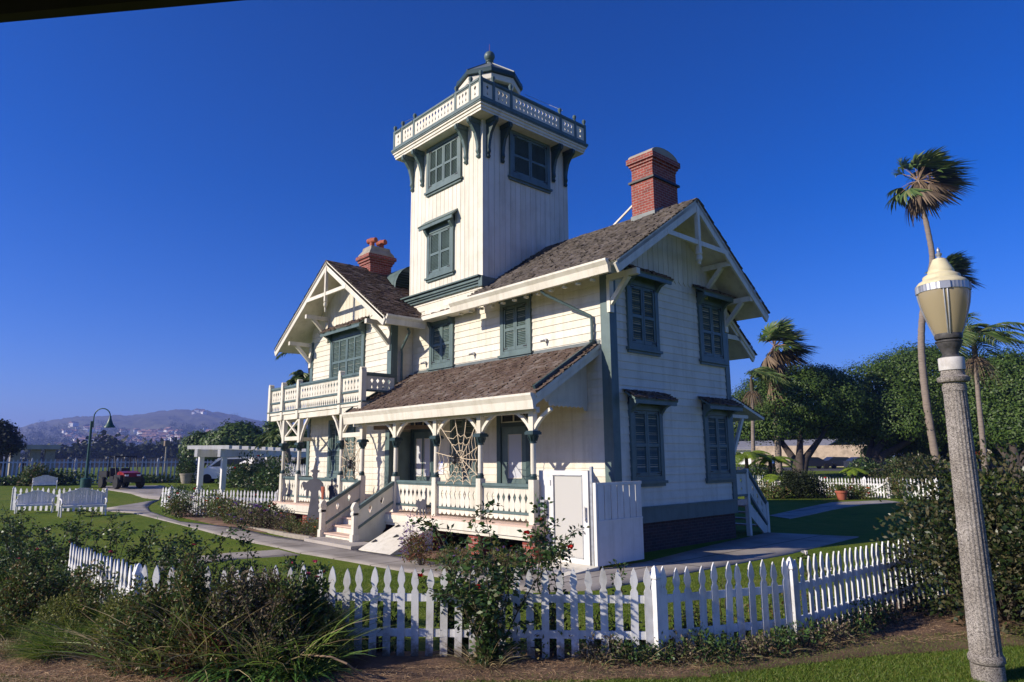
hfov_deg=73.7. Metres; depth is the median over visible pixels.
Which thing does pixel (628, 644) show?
shrub
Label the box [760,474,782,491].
tree fern
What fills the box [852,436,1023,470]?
bush
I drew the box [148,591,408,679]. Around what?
grass clump
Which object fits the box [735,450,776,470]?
tree fern
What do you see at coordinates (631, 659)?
grass clump
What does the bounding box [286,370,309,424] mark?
feather palm
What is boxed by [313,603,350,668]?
shrub
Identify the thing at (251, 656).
grass clump
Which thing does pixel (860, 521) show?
ground
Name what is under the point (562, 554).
rose bush
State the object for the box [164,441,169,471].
wooden pole
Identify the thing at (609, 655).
shrub
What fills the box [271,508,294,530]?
shrub
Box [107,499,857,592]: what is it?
path
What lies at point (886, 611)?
shrub
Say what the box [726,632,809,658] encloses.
grass clump
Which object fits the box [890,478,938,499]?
picket fence
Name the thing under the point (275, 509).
shrub
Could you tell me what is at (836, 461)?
parked car
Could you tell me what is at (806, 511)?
path
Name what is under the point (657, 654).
shrub
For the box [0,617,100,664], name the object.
grass clump
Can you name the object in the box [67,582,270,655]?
grass clump
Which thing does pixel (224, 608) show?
shrub
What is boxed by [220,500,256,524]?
shrub
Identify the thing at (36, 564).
grass clump
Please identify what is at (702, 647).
shrub
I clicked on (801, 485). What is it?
shrub
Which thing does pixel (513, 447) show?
porch door
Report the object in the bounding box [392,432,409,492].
side door
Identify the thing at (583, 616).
lawn grass
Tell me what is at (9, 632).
grass clump
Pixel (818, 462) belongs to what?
parked car
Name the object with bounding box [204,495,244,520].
shrub
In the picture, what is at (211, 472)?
parked car
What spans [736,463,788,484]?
shrub
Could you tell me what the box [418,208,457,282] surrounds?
window
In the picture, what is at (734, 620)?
shrub
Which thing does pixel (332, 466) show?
window
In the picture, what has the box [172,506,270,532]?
soil bed
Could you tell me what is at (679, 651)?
shrub
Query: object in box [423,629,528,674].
grass clump
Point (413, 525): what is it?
shrub
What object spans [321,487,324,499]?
garden broom
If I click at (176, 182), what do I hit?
sky
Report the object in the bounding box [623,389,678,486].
window
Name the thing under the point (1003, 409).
broad tree
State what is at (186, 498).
picket fence
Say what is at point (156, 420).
hills
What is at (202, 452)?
white pergola
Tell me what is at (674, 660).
grass clump
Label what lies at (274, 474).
shrub
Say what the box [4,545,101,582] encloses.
grass clump
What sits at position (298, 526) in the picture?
shrub
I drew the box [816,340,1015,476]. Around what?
broad tree
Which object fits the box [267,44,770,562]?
lighthouse house
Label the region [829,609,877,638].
shrub
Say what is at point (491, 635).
rose bush
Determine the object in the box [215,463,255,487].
shrub
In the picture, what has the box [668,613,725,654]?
shrub
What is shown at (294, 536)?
kerb
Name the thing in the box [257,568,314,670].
shrub
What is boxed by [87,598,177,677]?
shrub
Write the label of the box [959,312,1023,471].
feather palm
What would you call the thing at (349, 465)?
toy spider
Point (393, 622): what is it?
shrub
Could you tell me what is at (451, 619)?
rose bush
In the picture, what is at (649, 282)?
window
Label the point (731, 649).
shrub
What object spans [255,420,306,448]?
broad tree
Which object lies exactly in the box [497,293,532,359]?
window
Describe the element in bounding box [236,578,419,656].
grass clump
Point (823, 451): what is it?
stone wall
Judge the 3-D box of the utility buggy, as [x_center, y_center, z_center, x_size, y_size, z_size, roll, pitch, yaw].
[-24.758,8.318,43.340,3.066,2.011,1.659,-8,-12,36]
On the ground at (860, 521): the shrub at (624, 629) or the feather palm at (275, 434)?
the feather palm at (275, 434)
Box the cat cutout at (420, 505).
[415,488,426,514]
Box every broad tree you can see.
[176,429,230,466]
[198,418,266,460]
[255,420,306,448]
[731,361,882,473]
[734,430,788,440]
[767,428,826,439]
[815,425,865,444]
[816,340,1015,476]
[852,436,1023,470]
[932,345,1023,478]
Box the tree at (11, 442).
[0,418,26,476]
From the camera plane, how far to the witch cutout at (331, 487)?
22.12 m
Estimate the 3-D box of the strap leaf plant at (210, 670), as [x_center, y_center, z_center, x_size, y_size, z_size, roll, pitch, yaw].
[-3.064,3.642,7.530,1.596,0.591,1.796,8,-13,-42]
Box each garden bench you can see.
[14,490,54,513]
[32,475,57,489]
[58,488,107,517]
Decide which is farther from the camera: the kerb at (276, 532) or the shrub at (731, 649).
the kerb at (276, 532)
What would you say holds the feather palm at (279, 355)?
on the ground at (860, 521)
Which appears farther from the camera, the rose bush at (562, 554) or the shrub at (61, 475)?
the shrub at (61, 475)
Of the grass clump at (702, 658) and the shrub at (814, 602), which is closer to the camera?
the grass clump at (702, 658)
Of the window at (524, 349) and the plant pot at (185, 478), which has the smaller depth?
the window at (524, 349)
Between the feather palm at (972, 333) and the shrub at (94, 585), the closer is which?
the shrub at (94, 585)
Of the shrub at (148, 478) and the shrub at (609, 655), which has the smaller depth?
the shrub at (609, 655)
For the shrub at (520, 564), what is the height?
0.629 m
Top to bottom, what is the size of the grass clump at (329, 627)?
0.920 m
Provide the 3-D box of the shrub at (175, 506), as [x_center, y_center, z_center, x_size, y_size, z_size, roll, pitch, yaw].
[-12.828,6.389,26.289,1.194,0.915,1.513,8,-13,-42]
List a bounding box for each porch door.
[409,421,433,495]
[496,414,530,511]
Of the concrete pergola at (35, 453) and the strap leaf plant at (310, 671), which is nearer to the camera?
the strap leaf plant at (310, 671)
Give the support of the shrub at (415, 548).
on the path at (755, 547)
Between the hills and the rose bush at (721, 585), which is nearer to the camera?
the rose bush at (721, 585)
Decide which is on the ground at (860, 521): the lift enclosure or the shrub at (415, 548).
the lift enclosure
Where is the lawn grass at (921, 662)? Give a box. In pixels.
[665,626,1023,681]
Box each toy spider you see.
[345,457,354,479]
[449,453,459,473]
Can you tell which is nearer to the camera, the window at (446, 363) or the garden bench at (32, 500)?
the window at (446, 363)
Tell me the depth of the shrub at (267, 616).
7.50 m
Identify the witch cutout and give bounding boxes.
[302,460,325,528]
[328,479,336,499]
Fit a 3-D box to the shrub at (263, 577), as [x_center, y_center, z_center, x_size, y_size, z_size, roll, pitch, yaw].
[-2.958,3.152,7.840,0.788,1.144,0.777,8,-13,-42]
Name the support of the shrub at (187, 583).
on the soil bed at (378, 660)
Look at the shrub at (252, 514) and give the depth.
22.98 m
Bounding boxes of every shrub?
[0,475,41,485]
[0,535,44,586]
[0,557,65,631]
[0,570,67,638]
[16,462,56,485]
[17,468,98,484]
[23,589,97,634]
[42,562,87,605]
[47,557,112,591]
[69,574,112,615]
[87,588,135,654]
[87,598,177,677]
[111,472,178,482]
[115,575,179,668]
[118,582,219,676]
[147,471,176,482]
[156,550,222,656]
[156,615,242,681]
[158,481,208,512]
[162,495,196,517]
[173,451,197,482]
[185,485,227,517]
[185,562,268,669]
[187,577,251,665]
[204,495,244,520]
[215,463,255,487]
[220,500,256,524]
[220,564,281,653]
[226,448,291,492]
[233,504,270,527]
[235,485,263,506]
[249,454,304,496]
[250,498,286,524]
[250,509,279,528]
[252,566,321,665]
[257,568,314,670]
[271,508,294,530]
[275,515,304,532]
[292,560,341,657]
[293,517,318,535]
[301,597,342,660]
[303,515,329,536]
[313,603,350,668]
[337,607,363,654]
[350,601,410,652]
[397,529,441,566]
[399,508,426,558]
[433,542,467,571]
[452,546,487,574]
[486,545,518,570]
[512,544,541,574]
[518,606,581,660]
[575,631,628,669]
[578,603,623,652]
[594,614,645,656]
[600,634,654,666]
[636,639,676,664]
[645,630,699,665]
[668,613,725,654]
[672,600,712,641]
[677,621,730,665]
[695,632,749,664]
[721,602,762,642]
[735,630,778,660]
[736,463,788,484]
[752,477,779,498]
[757,481,792,498]
[757,584,802,630]
[763,625,809,656]
[775,469,828,498]
[780,617,828,651]
[800,587,834,619]
[808,477,847,498]
[809,617,854,645]
[829,480,873,499]
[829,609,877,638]
[842,455,884,482]
[848,484,878,499]
[849,596,891,631]
[869,434,1023,636]
[869,451,951,487]
[871,600,908,625]
[879,468,915,498]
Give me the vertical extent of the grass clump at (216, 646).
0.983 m
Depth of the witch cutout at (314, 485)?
21.97 m
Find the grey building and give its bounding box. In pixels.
[736,439,846,463]
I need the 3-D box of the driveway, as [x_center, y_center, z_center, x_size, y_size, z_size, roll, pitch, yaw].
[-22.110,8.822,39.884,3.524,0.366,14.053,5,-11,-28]
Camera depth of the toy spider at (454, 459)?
17.60 m
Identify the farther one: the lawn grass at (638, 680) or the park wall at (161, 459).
the park wall at (161, 459)
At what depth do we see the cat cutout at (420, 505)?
18.28 m
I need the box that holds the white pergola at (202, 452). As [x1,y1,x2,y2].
[187,445,305,492]
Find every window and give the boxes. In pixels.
[320,316,368,385]
[325,419,355,477]
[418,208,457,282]
[419,308,454,371]
[424,132,462,197]
[447,418,477,481]
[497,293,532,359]
[508,129,552,193]
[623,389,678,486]
[624,264,673,356]
[692,284,735,367]
[698,396,743,482]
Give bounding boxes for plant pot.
[179,473,192,483]
[835,484,847,499]
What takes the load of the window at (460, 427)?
in the lighthouse house at (515, 326)
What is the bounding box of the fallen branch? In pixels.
[303,654,364,677]
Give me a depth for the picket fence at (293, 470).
36.35 m
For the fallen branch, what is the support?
on the soil bed at (463, 672)
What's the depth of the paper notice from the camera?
21.41 m
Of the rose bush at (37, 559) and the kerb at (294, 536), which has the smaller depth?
the rose bush at (37, 559)
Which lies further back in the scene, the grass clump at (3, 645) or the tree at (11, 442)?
the tree at (11, 442)
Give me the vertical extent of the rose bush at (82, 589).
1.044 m
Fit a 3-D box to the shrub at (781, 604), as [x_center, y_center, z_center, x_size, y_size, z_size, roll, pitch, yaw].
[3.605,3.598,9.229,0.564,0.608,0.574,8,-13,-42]
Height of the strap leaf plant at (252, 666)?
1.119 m
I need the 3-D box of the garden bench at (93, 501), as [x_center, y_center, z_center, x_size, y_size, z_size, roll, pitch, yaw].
[-16.572,6.227,26.403,1.531,1.058,0.699,8,-13,-39]
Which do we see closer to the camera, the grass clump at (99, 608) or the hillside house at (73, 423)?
the grass clump at (99, 608)
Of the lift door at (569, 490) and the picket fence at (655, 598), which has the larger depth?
the lift door at (569, 490)
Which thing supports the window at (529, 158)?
in the lighthouse house at (515, 326)
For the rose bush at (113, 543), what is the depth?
11.40 m
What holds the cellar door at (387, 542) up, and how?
in the lighthouse house at (515, 326)
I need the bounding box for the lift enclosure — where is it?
[520,467,643,576]
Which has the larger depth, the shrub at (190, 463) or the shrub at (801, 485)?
the shrub at (190, 463)
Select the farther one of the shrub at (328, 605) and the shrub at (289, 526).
the shrub at (289, 526)
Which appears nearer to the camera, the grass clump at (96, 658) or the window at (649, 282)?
the grass clump at (96, 658)
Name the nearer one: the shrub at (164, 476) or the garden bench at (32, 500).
the garden bench at (32, 500)
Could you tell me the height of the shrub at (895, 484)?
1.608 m
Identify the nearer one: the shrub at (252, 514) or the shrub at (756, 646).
the shrub at (756, 646)
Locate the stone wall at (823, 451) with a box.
[755,445,866,466]
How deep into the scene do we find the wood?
242.24 m
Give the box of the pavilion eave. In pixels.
[0,0,242,22]
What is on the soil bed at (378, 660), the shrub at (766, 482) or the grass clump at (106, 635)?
the grass clump at (106, 635)
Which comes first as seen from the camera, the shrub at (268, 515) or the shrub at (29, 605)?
the shrub at (29, 605)
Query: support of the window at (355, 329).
in the lighthouse house at (515, 326)
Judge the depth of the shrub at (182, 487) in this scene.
27.80 m
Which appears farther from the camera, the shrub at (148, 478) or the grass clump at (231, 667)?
the shrub at (148, 478)
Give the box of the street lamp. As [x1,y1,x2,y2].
[80,408,114,487]
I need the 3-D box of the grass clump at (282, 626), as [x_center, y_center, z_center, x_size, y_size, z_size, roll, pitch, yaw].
[-2.752,3.254,8.038,2.456,0.964,2.890,8,-13,-42]
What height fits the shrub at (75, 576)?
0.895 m
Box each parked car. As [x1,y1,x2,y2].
[194,457,260,482]
[808,457,832,468]
[823,457,848,468]
[843,457,887,469]
[978,457,1008,469]
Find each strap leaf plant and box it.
[139,592,238,681]
[152,651,276,681]
[201,646,355,681]
[202,597,336,681]
[216,647,361,681]
[276,646,372,681]
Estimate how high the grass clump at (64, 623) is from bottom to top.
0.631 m
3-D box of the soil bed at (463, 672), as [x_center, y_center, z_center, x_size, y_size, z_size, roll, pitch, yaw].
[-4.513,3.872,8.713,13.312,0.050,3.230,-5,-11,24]
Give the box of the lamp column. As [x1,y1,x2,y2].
[915,247,1006,681]
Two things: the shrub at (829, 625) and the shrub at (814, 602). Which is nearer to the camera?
the shrub at (829, 625)
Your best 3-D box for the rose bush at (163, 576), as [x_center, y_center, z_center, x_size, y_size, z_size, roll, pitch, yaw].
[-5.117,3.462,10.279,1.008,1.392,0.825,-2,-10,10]
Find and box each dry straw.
[0,612,1016,681]
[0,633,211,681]
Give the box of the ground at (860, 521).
[0,456,1023,681]
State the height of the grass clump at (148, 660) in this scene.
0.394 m
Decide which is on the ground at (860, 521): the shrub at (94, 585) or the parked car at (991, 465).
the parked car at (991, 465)
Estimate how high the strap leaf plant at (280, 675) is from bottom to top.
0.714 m
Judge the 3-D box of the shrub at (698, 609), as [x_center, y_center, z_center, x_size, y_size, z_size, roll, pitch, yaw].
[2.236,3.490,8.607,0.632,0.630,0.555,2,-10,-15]
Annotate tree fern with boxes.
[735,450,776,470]
[744,455,799,485]
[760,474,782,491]
[839,467,868,482]
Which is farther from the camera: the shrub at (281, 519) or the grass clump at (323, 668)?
the shrub at (281, 519)
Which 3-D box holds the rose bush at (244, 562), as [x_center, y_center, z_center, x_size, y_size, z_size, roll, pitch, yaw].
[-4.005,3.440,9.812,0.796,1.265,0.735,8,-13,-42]
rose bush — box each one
[0,506,59,565]
[0,524,77,583]
[31,505,122,571]
[61,558,132,627]
[83,516,165,581]
[143,525,209,588]
[149,522,250,606]
[207,533,262,591]
[278,554,331,587]
[409,499,573,666]
[418,569,480,652]
[523,494,590,645]
[609,559,630,594]
[717,578,725,633]
[797,549,831,600]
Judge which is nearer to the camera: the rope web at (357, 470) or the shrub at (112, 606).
the shrub at (112, 606)
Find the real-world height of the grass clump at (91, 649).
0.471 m
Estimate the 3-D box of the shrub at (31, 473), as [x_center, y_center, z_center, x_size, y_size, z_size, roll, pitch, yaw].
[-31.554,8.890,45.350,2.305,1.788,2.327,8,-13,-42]
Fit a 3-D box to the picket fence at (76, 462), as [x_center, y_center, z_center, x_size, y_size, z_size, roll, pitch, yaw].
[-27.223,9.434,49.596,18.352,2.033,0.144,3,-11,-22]
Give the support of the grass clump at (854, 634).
on the soil bed at (378, 660)
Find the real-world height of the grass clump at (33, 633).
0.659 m
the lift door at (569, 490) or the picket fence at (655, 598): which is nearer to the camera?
the picket fence at (655, 598)
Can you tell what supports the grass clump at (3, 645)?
on the soil bed at (463, 672)
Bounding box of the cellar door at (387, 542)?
[359,521,432,554]
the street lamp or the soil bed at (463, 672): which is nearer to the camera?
the soil bed at (463, 672)
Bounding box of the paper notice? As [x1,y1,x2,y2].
[439,461,443,473]
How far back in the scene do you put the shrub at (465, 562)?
13.78 m
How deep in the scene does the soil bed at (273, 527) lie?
22.46 m
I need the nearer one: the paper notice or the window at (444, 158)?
the paper notice
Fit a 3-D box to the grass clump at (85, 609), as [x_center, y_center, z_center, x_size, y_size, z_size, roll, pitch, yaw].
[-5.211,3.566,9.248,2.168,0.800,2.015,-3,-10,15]
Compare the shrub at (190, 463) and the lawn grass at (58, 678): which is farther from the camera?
the shrub at (190, 463)
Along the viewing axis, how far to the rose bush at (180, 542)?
9.92 m
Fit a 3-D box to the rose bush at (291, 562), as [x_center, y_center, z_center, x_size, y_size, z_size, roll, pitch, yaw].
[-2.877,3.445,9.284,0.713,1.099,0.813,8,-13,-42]
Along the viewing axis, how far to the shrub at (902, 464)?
43.70 m
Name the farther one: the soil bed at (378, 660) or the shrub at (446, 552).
the shrub at (446, 552)
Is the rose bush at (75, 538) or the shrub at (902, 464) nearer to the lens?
the rose bush at (75, 538)
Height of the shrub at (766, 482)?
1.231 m
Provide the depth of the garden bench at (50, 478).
41.38 m
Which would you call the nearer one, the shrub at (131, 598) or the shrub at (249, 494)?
the shrub at (131, 598)
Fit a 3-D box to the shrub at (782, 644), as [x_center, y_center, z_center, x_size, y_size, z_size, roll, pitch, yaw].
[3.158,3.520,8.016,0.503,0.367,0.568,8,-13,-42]
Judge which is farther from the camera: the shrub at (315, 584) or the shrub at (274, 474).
the shrub at (274, 474)
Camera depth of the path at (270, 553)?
16.82 m
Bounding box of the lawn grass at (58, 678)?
[0,673,182,681]
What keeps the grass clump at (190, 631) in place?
on the soil bed at (463, 672)
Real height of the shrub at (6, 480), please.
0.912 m
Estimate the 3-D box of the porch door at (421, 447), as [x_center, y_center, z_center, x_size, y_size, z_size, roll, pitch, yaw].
[-2.897,3.800,22.159,0.070,3.020,1.360,8,-13,-42]
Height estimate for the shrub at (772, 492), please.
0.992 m
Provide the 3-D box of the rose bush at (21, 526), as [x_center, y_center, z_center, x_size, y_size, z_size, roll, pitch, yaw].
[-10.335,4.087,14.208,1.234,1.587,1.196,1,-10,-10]
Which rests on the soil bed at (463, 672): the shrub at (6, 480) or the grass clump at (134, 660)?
the grass clump at (134, 660)
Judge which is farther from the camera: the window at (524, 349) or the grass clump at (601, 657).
the window at (524, 349)
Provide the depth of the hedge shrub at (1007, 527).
9.75 m
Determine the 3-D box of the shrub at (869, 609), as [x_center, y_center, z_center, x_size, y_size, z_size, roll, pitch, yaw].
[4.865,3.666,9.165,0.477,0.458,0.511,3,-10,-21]
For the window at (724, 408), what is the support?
in the lighthouse house at (515, 326)
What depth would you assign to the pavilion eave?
2.76 m
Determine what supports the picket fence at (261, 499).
on the ground at (860, 521)
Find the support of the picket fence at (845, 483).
on the ground at (860, 521)
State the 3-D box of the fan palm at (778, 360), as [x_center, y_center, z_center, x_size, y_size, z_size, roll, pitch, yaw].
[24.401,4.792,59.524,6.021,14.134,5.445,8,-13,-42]
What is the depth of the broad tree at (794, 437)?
120.46 m
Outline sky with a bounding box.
[0,0,1023,442]
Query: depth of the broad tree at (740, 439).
123.04 m
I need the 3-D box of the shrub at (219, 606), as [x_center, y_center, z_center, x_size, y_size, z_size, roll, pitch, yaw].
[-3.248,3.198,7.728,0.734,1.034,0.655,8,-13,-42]
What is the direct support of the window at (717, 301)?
in the lighthouse house at (515, 326)
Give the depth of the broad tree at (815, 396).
58.93 m
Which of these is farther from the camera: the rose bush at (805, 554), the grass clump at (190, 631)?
the rose bush at (805, 554)
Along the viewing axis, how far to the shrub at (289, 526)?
21.62 m
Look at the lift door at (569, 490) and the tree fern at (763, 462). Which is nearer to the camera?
the lift door at (569, 490)
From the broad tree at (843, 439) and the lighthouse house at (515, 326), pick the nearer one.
the lighthouse house at (515, 326)
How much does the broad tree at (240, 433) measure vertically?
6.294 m
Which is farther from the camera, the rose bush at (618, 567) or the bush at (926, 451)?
the bush at (926, 451)
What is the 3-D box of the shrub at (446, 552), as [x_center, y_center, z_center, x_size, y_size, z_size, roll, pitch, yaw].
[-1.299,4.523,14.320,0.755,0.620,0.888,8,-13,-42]
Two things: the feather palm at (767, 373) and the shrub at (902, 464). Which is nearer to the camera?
the shrub at (902, 464)
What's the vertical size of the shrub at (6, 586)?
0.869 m
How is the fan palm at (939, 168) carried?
on the ground at (860, 521)
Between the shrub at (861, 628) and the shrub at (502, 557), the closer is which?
the shrub at (861, 628)
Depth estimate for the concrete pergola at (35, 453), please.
76.86 m
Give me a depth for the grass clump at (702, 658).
7.70 m
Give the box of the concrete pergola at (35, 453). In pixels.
[7,445,60,474]
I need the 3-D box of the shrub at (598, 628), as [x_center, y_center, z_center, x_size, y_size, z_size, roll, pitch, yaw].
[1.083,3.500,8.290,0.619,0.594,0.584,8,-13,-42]
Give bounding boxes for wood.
[13,413,239,465]
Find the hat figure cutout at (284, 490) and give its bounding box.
[282,477,287,501]
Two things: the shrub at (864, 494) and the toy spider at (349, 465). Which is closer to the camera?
the toy spider at (349, 465)
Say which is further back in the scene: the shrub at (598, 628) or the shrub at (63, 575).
the shrub at (63, 575)
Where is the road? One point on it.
(821, 469)
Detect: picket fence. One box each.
[0,458,270,483]
[10,486,107,511]
[68,532,949,659]
[172,487,195,512]
[194,487,278,515]
[285,462,319,496]
[752,474,865,495]
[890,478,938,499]
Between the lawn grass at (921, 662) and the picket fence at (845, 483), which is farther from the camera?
the picket fence at (845, 483)
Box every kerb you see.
[240,525,285,535]
[283,532,312,539]
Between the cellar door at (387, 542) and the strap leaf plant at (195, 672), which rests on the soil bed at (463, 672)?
the strap leaf plant at (195, 672)
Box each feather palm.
[253,422,306,468]
[275,353,309,374]
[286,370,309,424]
[741,366,793,468]
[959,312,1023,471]
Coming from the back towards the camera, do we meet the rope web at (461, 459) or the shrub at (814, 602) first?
the rope web at (461, 459)
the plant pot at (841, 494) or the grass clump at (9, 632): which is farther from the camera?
the plant pot at (841, 494)
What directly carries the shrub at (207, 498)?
on the soil bed at (207, 519)
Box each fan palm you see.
[757,317,819,473]
[885,146,975,462]
[925,250,985,292]
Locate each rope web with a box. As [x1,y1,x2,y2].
[341,439,359,477]
[436,419,477,484]
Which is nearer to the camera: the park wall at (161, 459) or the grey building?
the grey building
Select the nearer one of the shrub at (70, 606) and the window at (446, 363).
the shrub at (70, 606)
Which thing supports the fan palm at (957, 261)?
on the ground at (860, 521)
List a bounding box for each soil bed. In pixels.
[0,624,710,681]
[96,598,1023,679]
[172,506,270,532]
[241,522,383,536]
[402,543,521,564]
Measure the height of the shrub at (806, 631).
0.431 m
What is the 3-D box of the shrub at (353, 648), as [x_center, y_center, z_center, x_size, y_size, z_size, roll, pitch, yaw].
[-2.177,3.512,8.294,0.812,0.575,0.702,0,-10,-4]
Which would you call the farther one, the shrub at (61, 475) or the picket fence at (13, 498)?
the shrub at (61, 475)
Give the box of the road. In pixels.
[737,467,1009,471]
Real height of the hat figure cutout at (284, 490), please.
0.864 m
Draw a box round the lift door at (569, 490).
[550,470,591,565]
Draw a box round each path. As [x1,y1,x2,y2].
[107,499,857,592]
[155,549,298,570]
[769,500,898,518]
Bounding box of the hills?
[3,409,265,463]
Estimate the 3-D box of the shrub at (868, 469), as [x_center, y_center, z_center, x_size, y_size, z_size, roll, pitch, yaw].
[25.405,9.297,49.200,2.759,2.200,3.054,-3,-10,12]
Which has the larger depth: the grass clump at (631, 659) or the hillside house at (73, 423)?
the hillside house at (73, 423)
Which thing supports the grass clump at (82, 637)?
on the soil bed at (378, 660)
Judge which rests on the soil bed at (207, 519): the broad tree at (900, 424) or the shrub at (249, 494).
the shrub at (249, 494)
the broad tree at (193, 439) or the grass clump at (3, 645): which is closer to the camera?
the grass clump at (3, 645)
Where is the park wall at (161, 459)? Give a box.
[54,456,195,467]
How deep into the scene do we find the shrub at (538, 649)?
8.11 m
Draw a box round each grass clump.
[0,544,122,597]
[0,598,57,639]
[0,603,102,664]
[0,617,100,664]
[0,627,38,656]
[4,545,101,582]
[6,604,213,672]
[17,603,104,639]
[27,584,260,675]
[43,584,163,625]
[45,574,219,633]
[45,577,284,681]
[57,557,283,648]
[62,616,104,659]
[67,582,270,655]
[71,623,143,665]
[108,587,380,681]
[115,648,185,675]
[129,567,335,658]
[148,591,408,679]
[170,582,385,676]
[176,650,290,681]
[187,572,399,654]
[212,580,411,648]
[234,645,360,681]
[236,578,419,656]
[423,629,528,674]
[563,641,641,670]
[578,646,672,667]
[643,641,710,670]
[671,639,747,670]
[682,636,765,664]
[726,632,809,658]
[796,619,855,653]
[809,612,877,641]
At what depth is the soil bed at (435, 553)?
16.93 m
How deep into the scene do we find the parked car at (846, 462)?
78.36 m
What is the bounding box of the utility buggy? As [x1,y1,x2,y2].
[98,456,144,488]
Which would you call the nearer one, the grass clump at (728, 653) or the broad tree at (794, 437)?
the grass clump at (728, 653)
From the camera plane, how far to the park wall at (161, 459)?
170.96 m
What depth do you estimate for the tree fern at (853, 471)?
47.13 m
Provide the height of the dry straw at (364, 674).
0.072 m
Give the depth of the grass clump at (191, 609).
7.48 m
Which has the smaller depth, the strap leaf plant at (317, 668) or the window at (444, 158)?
the strap leaf plant at (317, 668)
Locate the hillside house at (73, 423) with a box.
[68,421,78,427]
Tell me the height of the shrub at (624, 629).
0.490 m
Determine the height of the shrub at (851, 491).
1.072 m
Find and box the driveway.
[102,485,164,499]
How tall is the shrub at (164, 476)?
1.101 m
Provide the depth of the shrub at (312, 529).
20.45 m
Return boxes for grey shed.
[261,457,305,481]
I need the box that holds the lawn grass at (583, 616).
[299,547,872,627]
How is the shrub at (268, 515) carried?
on the soil bed at (207, 519)
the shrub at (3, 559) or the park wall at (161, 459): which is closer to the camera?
the shrub at (3, 559)
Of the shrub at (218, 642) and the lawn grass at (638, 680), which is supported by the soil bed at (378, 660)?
the shrub at (218, 642)
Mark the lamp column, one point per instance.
(943, 288)
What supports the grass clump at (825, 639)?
on the soil bed at (378, 660)
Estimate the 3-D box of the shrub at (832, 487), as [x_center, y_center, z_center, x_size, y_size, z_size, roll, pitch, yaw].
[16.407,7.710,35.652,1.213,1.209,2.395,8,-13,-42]
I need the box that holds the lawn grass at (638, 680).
[404,656,740,681]
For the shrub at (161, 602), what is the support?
on the soil bed at (463, 672)
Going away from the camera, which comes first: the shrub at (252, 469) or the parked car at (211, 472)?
the shrub at (252, 469)

